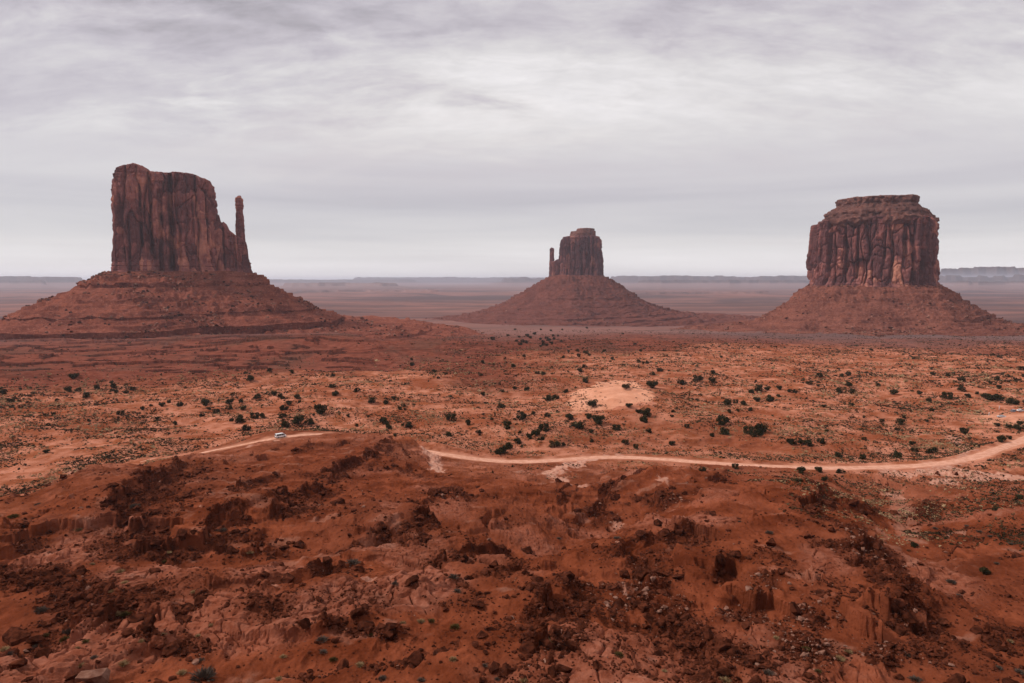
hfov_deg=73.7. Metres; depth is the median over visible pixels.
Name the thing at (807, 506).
boulder
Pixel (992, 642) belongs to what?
boulder
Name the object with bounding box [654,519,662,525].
boulder
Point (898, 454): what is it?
juniper
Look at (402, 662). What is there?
boulder
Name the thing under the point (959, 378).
juniper
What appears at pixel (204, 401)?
juniper
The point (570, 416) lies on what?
juniper
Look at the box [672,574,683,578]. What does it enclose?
boulder
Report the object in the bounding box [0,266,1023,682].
ground
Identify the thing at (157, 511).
boulder
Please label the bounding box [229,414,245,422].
juniper
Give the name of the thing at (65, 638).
desert shrub
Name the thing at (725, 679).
grass tuft
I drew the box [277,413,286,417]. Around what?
juniper
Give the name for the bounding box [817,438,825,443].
juniper
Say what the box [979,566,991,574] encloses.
juniper
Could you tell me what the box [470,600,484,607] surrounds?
boulder
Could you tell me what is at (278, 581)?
boulder
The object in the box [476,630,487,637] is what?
boulder
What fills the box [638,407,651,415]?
juniper
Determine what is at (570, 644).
boulder
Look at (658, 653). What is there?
boulder
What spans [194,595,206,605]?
boulder
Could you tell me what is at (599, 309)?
talus boulders
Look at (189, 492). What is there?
boulder
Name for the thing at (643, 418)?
juniper
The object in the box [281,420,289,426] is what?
juniper
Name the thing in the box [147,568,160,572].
boulder
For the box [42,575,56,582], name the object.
boulder
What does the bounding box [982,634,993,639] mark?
boulder
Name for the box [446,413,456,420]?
juniper
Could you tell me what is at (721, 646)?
boulder
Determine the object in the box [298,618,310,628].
boulder
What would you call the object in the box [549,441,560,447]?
juniper
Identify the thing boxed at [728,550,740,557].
boulder
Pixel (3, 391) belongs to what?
juniper
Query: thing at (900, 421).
juniper
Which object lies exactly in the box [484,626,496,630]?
boulder
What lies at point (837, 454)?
juniper
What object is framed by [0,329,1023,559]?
scrub
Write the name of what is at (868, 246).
sandstone butte
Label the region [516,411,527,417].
juniper
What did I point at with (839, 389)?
juniper
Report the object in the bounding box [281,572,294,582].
boulder
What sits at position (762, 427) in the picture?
juniper
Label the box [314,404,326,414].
juniper
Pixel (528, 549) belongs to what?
boulder
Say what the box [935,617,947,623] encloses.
boulder
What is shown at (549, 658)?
boulder
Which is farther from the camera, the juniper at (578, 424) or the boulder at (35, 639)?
the juniper at (578, 424)
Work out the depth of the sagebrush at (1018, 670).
76.92 m
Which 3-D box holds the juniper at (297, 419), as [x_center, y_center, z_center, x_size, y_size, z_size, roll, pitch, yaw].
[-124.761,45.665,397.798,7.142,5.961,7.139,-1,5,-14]
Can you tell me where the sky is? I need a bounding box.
[0,0,1023,279]
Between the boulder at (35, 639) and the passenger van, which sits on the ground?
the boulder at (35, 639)
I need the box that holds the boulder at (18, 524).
[13,522,23,526]
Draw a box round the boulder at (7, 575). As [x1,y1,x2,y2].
[3,571,15,578]
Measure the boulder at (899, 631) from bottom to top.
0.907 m
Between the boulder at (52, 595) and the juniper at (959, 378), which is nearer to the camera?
the boulder at (52, 595)
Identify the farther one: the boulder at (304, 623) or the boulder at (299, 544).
the boulder at (299, 544)
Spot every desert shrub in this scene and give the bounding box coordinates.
[6,513,19,517]
[58,635,69,641]
[120,610,131,616]
[328,656,337,662]
[450,623,459,629]
[614,652,623,657]
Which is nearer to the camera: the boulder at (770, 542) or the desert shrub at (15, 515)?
the boulder at (770, 542)
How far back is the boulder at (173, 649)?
73.35 m
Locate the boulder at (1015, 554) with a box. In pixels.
[1011,551,1023,557]
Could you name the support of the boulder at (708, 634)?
on the ground
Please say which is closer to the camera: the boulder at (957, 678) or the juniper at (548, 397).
the boulder at (957, 678)
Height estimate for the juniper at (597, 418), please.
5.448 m
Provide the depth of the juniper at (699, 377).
572.40 m
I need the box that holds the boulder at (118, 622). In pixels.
[108,619,121,624]
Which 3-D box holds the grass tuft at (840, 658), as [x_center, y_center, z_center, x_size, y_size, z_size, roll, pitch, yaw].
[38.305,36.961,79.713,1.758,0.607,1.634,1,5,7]
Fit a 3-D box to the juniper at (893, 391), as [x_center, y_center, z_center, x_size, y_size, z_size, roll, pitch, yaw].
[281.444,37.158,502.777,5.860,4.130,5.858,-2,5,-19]
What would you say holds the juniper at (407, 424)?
on the ground
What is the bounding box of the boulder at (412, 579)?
[405,575,418,586]
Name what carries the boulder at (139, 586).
on the ground
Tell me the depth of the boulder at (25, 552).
133.03 m
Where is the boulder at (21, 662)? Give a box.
[8,657,27,669]
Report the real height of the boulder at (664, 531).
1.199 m
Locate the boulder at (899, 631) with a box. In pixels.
[894,625,905,635]
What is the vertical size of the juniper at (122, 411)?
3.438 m
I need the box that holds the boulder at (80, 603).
[74,599,86,608]
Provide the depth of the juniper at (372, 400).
464.83 m
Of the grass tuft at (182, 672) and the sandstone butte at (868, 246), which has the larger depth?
the sandstone butte at (868, 246)
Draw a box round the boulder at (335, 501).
[330,500,341,503]
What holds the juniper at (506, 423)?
on the ground
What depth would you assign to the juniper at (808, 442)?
333.57 m
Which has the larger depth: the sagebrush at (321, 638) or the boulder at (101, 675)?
the sagebrush at (321, 638)
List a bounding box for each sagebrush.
[33,605,49,613]
[61,627,70,634]
[187,665,217,682]
[315,635,330,642]
[346,557,359,566]
[377,674,386,681]
[416,677,425,681]
[445,573,459,578]
[761,669,773,675]
[907,675,923,682]
[945,579,955,583]
[1014,667,1023,674]
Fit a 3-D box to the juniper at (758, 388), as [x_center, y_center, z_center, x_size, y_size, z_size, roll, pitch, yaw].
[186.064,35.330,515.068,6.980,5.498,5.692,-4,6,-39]
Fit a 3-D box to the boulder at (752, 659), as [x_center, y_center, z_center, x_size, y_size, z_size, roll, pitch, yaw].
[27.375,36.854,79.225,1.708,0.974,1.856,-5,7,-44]
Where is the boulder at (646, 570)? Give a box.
[642,567,651,575]
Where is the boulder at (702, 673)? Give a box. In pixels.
[696,669,709,677]
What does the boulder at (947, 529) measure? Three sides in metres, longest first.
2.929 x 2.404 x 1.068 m
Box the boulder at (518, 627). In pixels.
[516,624,522,630]
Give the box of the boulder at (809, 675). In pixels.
[802,672,813,678]
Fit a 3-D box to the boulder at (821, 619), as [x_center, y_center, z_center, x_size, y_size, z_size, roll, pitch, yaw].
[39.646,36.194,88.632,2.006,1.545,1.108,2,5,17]
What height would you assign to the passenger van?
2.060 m
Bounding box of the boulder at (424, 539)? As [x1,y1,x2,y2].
[420,536,429,542]
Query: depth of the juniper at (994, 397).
465.45 m
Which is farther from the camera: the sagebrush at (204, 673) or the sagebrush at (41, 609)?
the sagebrush at (41, 609)
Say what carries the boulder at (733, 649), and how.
on the ground
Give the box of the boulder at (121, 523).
[117,520,128,527]
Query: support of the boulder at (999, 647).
on the ground
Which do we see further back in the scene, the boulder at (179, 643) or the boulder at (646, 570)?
the boulder at (646, 570)
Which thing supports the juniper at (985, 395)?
on the ground
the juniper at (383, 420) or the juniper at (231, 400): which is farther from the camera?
the juniper at (231, 400)
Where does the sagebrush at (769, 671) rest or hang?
on the ground
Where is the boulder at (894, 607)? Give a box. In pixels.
[891,603,897,612]
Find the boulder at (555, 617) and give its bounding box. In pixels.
[550,614,560,621]
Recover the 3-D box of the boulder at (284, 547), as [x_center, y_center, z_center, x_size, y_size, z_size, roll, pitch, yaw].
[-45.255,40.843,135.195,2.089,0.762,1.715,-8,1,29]
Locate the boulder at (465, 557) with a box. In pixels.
[459,554,467,561]
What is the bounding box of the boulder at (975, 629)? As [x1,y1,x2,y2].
[969,625,981,634]
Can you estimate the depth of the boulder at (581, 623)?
79.66 m
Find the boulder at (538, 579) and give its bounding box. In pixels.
[530,575,543,582]
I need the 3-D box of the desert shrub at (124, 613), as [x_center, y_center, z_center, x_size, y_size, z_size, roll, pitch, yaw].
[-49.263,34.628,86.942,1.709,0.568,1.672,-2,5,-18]
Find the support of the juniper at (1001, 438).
on the ground
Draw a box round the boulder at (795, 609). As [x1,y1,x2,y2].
[790,601,801,615]
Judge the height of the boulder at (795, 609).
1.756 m
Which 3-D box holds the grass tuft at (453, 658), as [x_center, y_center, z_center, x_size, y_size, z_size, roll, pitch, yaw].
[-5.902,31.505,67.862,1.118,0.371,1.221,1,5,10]
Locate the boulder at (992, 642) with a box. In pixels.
[980,639,998,645]
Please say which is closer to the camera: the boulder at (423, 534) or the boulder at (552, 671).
the boulder at (552, 671)
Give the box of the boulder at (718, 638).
[714,634,723,642]
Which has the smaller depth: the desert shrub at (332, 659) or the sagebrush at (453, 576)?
the desert shrub at (332, 659)
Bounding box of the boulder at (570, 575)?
[561,571,574,581]
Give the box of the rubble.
[0,437,1023,682]
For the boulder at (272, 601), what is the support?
on the ground
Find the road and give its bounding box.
[141,433,1023,469]
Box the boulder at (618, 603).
[612,598,623,609]
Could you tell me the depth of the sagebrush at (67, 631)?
81.33 m
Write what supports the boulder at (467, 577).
on the ground
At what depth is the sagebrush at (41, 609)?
90.86 m
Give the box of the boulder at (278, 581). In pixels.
[273,579,284,584]
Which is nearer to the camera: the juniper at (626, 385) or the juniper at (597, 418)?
the juniper at (597, 418)
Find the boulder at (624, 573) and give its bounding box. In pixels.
[619,569,629,577]
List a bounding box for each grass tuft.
[0,645,11,651]
[118,659,131,666]
[175,669,186,674]
[355,661,363,667]
[449,656,456,661]
[720,675,730,682]
[833,655,845,661]
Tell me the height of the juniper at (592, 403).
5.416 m
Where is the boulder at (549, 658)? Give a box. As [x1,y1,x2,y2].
[545,654,553,664]
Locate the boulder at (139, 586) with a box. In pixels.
[135,583,147,589]
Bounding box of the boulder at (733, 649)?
[725,646,739,655]
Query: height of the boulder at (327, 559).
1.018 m
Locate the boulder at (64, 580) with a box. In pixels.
[61,577,75,583]
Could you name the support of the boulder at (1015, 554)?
on the ground
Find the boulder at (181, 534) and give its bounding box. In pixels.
[176,529,186,540]
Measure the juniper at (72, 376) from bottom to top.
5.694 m
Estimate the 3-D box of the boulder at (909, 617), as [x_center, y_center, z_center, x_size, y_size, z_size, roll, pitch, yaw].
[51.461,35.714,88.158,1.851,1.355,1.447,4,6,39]
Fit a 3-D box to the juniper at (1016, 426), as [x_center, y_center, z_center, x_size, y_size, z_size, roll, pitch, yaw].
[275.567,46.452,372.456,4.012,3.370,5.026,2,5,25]
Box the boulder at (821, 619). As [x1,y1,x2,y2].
[812,615,825,623]
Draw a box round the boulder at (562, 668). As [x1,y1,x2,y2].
[555,663,572,672]
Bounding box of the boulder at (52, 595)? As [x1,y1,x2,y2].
[46,593,55,597]
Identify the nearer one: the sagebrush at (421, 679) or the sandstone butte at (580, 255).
the sagebrush at (421, 679)
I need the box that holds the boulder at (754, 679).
[747,676,762,682]
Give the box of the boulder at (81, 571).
[72,568,87,575]
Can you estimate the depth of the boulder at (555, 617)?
82.17 m
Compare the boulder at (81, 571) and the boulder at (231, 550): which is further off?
the boulder at (231, 550)
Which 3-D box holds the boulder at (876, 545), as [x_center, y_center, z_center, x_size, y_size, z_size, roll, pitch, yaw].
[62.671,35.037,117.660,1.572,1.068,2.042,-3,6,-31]
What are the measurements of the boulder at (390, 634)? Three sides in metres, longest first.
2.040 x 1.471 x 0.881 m
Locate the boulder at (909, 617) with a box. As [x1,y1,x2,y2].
[902,612,917,622]
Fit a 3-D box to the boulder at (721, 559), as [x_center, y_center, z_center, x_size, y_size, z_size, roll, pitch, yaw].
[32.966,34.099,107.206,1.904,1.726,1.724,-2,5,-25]
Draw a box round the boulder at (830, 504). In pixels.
[824,501,837,508]
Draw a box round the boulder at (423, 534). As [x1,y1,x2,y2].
[418,532,428,537]
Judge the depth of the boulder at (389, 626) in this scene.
76.33 m
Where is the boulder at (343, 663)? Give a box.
[336,658,348,670]
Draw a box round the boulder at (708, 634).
[702,629,713,639]
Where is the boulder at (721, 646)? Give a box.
[715,642,730,651]
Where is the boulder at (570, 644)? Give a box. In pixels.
[563,640,575,651]
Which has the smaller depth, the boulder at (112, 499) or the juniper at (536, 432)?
the boulder at (112, 499)
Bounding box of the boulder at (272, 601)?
[268,598,275,605]
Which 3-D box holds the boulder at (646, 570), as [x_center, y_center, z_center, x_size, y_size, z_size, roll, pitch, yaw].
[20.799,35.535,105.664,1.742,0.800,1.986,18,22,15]
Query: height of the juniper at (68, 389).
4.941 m
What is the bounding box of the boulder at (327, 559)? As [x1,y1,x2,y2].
[322,556,332,563]
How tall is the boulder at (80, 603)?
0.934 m
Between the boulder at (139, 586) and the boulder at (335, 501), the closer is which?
the boulder at (139, 586)
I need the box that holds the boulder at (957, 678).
[946,673,965,682]
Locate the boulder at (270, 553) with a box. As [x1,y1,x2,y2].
[267,551,274,555]
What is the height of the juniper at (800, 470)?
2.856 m
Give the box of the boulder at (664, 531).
[660,528,669,536]
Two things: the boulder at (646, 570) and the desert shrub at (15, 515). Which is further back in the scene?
the desert shrub at (15, 515)
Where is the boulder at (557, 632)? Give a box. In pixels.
[549,624,562,636]
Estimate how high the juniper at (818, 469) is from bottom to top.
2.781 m
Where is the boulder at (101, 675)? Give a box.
[75,668,110,682]
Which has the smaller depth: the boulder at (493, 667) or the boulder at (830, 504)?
the boulder at (493, 667)
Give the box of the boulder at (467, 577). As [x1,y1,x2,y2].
[464,575,473,579]
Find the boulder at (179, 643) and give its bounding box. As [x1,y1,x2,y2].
[171,640,182,648]
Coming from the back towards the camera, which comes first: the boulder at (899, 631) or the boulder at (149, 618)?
the boulder at (899, 631)
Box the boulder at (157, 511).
[152,509,162,514]
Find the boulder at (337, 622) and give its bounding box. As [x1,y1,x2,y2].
[332,617,342,626]
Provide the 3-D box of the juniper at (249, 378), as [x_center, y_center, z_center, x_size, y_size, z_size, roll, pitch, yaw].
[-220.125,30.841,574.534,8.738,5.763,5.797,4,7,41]
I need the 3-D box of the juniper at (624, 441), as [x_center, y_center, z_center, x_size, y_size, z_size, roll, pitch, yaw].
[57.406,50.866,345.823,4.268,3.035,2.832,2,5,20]
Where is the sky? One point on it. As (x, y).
(355, 138)
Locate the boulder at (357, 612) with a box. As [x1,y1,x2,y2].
[350,607,365,618]
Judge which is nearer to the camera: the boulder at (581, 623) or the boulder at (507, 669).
the boulder at (507, 669)
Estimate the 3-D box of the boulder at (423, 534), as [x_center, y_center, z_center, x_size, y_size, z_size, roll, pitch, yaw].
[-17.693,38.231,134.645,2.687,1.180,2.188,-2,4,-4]
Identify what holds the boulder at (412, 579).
on the ground
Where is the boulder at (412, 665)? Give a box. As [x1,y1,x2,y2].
[404,662,415,669]
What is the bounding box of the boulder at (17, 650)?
[11,648,19,655]
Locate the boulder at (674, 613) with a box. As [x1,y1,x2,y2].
[666,610,677,616]
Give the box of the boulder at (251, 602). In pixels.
[246,599,254,606]
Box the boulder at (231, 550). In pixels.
[226,545,238,554]
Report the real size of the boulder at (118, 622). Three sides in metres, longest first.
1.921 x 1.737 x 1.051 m
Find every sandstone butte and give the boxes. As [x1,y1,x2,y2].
[0,163,494,339]
[423,228,759,326]
[670,194,1023,336]
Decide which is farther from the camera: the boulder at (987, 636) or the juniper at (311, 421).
the juniper at (311, 421)
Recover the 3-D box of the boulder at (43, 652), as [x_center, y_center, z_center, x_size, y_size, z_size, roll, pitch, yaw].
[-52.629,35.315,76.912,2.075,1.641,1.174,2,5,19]
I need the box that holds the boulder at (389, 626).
[385,622,395,631]
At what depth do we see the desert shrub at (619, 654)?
73.22 m
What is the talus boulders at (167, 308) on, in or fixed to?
on the ground
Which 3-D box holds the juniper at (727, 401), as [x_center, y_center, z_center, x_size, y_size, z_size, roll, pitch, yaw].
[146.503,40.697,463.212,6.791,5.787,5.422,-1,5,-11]
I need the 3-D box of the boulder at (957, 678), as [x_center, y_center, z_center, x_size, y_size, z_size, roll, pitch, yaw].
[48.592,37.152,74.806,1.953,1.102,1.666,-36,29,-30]
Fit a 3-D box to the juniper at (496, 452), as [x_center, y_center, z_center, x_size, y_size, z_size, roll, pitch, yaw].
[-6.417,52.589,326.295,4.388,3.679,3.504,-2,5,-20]
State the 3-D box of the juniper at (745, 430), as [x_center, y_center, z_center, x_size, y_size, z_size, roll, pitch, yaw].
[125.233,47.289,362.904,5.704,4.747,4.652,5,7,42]
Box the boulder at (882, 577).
[876,574,887,580]
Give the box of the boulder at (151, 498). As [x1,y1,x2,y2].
[144,496,157,500]
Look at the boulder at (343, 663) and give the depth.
69.86 m
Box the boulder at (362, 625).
[357,620,374,631]
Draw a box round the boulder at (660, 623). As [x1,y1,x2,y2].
[654,620,665,627]
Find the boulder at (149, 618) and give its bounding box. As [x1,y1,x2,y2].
[143,614,156,624]
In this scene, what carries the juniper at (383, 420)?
on the ground
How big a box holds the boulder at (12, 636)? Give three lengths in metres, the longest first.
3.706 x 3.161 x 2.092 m
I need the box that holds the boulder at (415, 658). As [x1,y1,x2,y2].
[408,650,422,666]
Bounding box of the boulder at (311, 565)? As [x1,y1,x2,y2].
[307,563,315,567]
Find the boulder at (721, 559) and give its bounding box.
[716,553,726,564]
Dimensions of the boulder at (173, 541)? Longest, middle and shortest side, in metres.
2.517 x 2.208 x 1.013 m
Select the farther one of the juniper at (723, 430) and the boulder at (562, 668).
the juniper at (723, 430)
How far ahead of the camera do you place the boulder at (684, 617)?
91.97 m
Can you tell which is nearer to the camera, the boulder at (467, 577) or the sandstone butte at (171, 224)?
the boulder at (467, 577)
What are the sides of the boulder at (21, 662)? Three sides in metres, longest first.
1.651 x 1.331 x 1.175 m
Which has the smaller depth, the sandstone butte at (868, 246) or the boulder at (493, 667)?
the boulder at (493, 667)
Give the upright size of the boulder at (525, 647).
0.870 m
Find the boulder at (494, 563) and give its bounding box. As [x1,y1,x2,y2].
[489,560,498,567]
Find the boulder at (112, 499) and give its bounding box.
[102,495,116,503]
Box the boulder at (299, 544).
[293,540,303,548]
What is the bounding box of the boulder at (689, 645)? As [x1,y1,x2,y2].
[686,642,692,650]
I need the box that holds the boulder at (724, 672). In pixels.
[715,669,730,676]
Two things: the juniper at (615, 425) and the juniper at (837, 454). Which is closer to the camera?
the juniper at (837, 454)
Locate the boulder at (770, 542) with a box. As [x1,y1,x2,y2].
[766,538,775,546]
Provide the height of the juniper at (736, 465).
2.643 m
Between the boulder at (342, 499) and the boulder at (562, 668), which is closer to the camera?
the boulder at (562, 668)
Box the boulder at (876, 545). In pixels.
[870,541,881,549]
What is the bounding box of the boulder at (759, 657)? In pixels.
[754,653,764,662]
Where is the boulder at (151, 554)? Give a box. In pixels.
[146,551,154,559]
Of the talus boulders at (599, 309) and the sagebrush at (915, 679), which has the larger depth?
the talus boulders at (599, 309)
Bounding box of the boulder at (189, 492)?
[183,490,191,496]
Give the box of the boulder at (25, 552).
[20,550,28,554]
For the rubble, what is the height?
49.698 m
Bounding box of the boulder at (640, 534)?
[635,530,646,540]
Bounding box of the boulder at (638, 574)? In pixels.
[633,568,644,580]
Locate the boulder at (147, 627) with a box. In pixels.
[140,623,154,631]
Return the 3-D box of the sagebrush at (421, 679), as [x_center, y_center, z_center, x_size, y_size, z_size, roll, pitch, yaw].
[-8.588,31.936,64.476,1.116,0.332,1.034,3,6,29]
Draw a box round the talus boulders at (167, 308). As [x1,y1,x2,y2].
[3,270,484,338]
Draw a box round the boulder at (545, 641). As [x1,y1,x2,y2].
[539,636,551,648]
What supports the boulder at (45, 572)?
on the ground
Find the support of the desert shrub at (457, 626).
on the ground
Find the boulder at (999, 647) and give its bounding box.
[992,644,1008,651]
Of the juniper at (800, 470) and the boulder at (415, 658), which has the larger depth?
the juniper at (800, 470)
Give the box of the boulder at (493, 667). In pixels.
[489,661,499,674]
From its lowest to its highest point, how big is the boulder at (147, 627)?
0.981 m
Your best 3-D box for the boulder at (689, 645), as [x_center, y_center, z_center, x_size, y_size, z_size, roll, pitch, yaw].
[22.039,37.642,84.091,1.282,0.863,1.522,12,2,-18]
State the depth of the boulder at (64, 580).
104.75 m
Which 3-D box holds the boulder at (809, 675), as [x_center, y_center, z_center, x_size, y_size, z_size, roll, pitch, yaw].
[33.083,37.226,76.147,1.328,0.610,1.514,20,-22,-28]
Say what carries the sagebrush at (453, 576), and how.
on the ground
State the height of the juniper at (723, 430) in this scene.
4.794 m
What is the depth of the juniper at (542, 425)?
367.40 m
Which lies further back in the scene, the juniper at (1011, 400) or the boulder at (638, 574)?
the juniper at (1011, 400)
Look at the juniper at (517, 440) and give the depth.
347.18 m
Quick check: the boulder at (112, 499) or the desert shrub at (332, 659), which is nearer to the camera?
the desert shrub at (332, 659)
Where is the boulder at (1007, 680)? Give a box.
[1001,677,1018,682]
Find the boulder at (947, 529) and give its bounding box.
[938,527,951,531]
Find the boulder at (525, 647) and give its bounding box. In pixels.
[518,641,534,654]
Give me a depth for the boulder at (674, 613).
92.71 m
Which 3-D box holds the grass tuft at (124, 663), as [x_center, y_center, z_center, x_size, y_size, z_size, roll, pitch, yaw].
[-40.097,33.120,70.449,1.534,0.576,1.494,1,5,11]
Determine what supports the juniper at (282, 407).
on the ground
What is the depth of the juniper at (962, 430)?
369.42 m
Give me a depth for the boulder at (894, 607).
89.92 m
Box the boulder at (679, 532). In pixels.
[674,528,684,535]
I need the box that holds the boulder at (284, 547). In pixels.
[279,544,289,550]
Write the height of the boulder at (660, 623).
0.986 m
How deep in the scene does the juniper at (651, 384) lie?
533.07 m
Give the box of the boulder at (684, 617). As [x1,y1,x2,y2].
[680,613,691,620]
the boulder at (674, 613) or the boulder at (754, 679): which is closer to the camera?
the boulder at (754, 679)
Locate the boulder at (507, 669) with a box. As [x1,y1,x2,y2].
[501,663,512,675]
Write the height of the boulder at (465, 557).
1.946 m
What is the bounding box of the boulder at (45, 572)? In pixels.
[38,570,52,575]
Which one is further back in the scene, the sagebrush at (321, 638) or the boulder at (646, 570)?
the boulder at (646, 570)
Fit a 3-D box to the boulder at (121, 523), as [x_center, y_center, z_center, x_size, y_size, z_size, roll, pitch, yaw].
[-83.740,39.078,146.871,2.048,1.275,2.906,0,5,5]
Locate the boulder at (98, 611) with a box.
[92,607,103,615]
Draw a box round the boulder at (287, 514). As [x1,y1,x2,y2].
[284,512,294,518]
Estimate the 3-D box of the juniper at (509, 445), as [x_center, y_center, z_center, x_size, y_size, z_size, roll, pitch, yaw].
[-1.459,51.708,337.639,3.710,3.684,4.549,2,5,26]
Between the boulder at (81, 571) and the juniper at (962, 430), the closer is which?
the boulder at (81, 571)
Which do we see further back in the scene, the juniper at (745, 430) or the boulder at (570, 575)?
the juniper at (745, 430)
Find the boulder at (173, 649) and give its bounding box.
[165,641,179,657]
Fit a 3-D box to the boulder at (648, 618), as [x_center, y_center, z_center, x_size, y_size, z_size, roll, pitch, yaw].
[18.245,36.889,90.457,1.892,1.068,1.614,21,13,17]
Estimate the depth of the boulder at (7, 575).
111.80 m
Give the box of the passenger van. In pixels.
[275,433,285,437]
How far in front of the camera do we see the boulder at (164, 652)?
73.27 m
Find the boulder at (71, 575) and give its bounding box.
[65,573,76,577]
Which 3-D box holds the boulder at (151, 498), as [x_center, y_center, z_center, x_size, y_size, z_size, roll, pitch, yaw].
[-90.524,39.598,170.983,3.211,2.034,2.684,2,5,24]
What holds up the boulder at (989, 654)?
on the ground
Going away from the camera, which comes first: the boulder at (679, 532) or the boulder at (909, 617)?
the boulder at (909, 617)
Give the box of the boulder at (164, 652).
[161,643,169,656]
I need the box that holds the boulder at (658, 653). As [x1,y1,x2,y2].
[653,650,666,656]
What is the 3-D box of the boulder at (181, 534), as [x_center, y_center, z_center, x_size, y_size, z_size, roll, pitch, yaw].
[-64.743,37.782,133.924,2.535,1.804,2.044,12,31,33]
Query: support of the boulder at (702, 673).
on the ground
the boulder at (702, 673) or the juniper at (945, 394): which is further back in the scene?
the juniper at (945, 394)
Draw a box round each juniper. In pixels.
[0,389,6,394]
[63,386,71,391]
[67,373,79,378]
[82,392,89,397]
[116,410,125,414]
[201,399,208,405]
[225,398,233,403]
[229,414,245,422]
[241,424,250,430]
[246,375,253,380]
[249,412,259,418]
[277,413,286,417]
[279,404,288,410]
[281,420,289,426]
[292,415,303,423]
[304,418,314,424]
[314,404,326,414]
[368,397,375,402]
[379,417,386,423]
[401,421,412,427]
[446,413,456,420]
[494,449,502,454]
[499,445,507,453]
[503,420,511,425]
[505,442,512,449]
[514,438,521,443]
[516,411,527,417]
[531,428,541,435]
[538,423,549,429]
[545,394,553,400]
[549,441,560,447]
[565,413,573,419]
[571,421,583,428]
[587,399,597,406]
[591,415,604,424]
[612,424,620,429]
[621,439,629,444]
[622,383,630,388]
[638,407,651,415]
[639,414,647,422]
[646,380,657,387]
[692,375,703,381]
[716,415,728,424]
[719,427,729,434]
[723,398,732,404]
[731,463,738,468]
[743,426,753,433]
[750,430,763,436]
[753,422,768,433]
[754,385,762,391]
[766,395,774,401]
[786,438,794,444]
[797,466,805,473]
[803,440,812,446]
[814,466,822,472]
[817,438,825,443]
[834,452,842,456]
[836,386,842,391]
[889,389,897,393]
[893,451,901,457]
[896,418,904,424]
[940,391,953,398]
[957,376,965,380]
[957,387,966,391]
[959,427,969,433]
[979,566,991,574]
[980,393,990,398]
[986,394,999,400]
[996,435,1006,442]
[1005,397,1019,404]
[1012,424,1021,429]
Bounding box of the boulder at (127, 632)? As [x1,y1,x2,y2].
[121,627,134,636]
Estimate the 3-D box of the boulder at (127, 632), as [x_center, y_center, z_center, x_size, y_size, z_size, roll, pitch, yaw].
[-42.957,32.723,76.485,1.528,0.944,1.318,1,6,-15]
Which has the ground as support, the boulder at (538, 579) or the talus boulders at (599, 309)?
the boulder at (538, 579)
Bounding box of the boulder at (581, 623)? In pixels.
[576,620,586,628]
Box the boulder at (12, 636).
[2,627,30,645]
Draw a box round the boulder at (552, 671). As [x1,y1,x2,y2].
[547,665,556,677]
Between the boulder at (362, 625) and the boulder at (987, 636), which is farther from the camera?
the boulder at (987, 636)
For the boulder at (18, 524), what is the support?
on the ground
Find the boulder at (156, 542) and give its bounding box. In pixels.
[150,538,163,546]
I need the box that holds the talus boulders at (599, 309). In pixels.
[440,275,753,325]
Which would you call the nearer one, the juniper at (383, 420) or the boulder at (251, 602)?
the boulder at (251, 602)
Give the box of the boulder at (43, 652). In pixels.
[34,648,51,658]
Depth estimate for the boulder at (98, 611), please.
82.65 m
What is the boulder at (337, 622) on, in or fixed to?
on the ground
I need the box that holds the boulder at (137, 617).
[127,612,144,622]
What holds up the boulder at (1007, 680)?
on the ground
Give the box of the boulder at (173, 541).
[169,537,176,546]
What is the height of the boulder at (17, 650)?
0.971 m
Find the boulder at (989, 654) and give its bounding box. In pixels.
[983,652,992,658]
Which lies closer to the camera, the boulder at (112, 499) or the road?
the boulder at (112, 499)
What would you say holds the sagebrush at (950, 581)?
on the ground
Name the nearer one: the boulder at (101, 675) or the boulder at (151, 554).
the boulder at (101, 675)
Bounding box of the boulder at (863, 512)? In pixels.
[856,510,867,514]
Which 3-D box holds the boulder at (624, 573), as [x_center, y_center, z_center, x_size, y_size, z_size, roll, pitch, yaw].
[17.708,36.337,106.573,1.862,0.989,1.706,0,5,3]
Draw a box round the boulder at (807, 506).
[804,504,816,510]
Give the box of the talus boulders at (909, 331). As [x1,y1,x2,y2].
[680,284,1023,336]
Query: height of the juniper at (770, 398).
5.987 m
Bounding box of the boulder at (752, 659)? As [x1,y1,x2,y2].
[741,655,755,663]
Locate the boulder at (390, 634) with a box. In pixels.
[382,629,395,639]
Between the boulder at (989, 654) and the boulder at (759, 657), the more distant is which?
the boulder at (989, 654)
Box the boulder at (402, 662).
[392,660,406,666]
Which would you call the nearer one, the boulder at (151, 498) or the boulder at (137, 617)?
the boulder at (137, 617)
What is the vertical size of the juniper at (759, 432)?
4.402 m
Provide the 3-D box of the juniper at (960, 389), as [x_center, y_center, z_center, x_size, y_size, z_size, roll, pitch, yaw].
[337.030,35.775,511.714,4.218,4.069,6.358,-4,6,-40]
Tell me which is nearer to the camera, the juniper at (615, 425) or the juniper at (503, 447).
the juniper at (503, 447)
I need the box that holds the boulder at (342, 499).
[336,497,345,503]
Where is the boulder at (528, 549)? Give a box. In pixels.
[521,546,532,553]
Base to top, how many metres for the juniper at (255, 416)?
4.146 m
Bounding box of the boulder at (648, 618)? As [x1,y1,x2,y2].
[643,614,653,624]
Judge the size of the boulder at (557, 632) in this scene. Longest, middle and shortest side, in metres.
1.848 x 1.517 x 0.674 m
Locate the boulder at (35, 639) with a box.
[25,635,44,644]
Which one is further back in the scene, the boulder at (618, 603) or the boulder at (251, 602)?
the boulder at (618, 603)
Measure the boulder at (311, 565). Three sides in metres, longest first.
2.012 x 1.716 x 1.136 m
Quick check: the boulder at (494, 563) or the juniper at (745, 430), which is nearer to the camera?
the boulder at (494, 563)
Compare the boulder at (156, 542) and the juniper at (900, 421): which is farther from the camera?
the juniper at (900, 421)
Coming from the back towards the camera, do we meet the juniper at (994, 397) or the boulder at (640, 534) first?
the juniper at (994, 397)

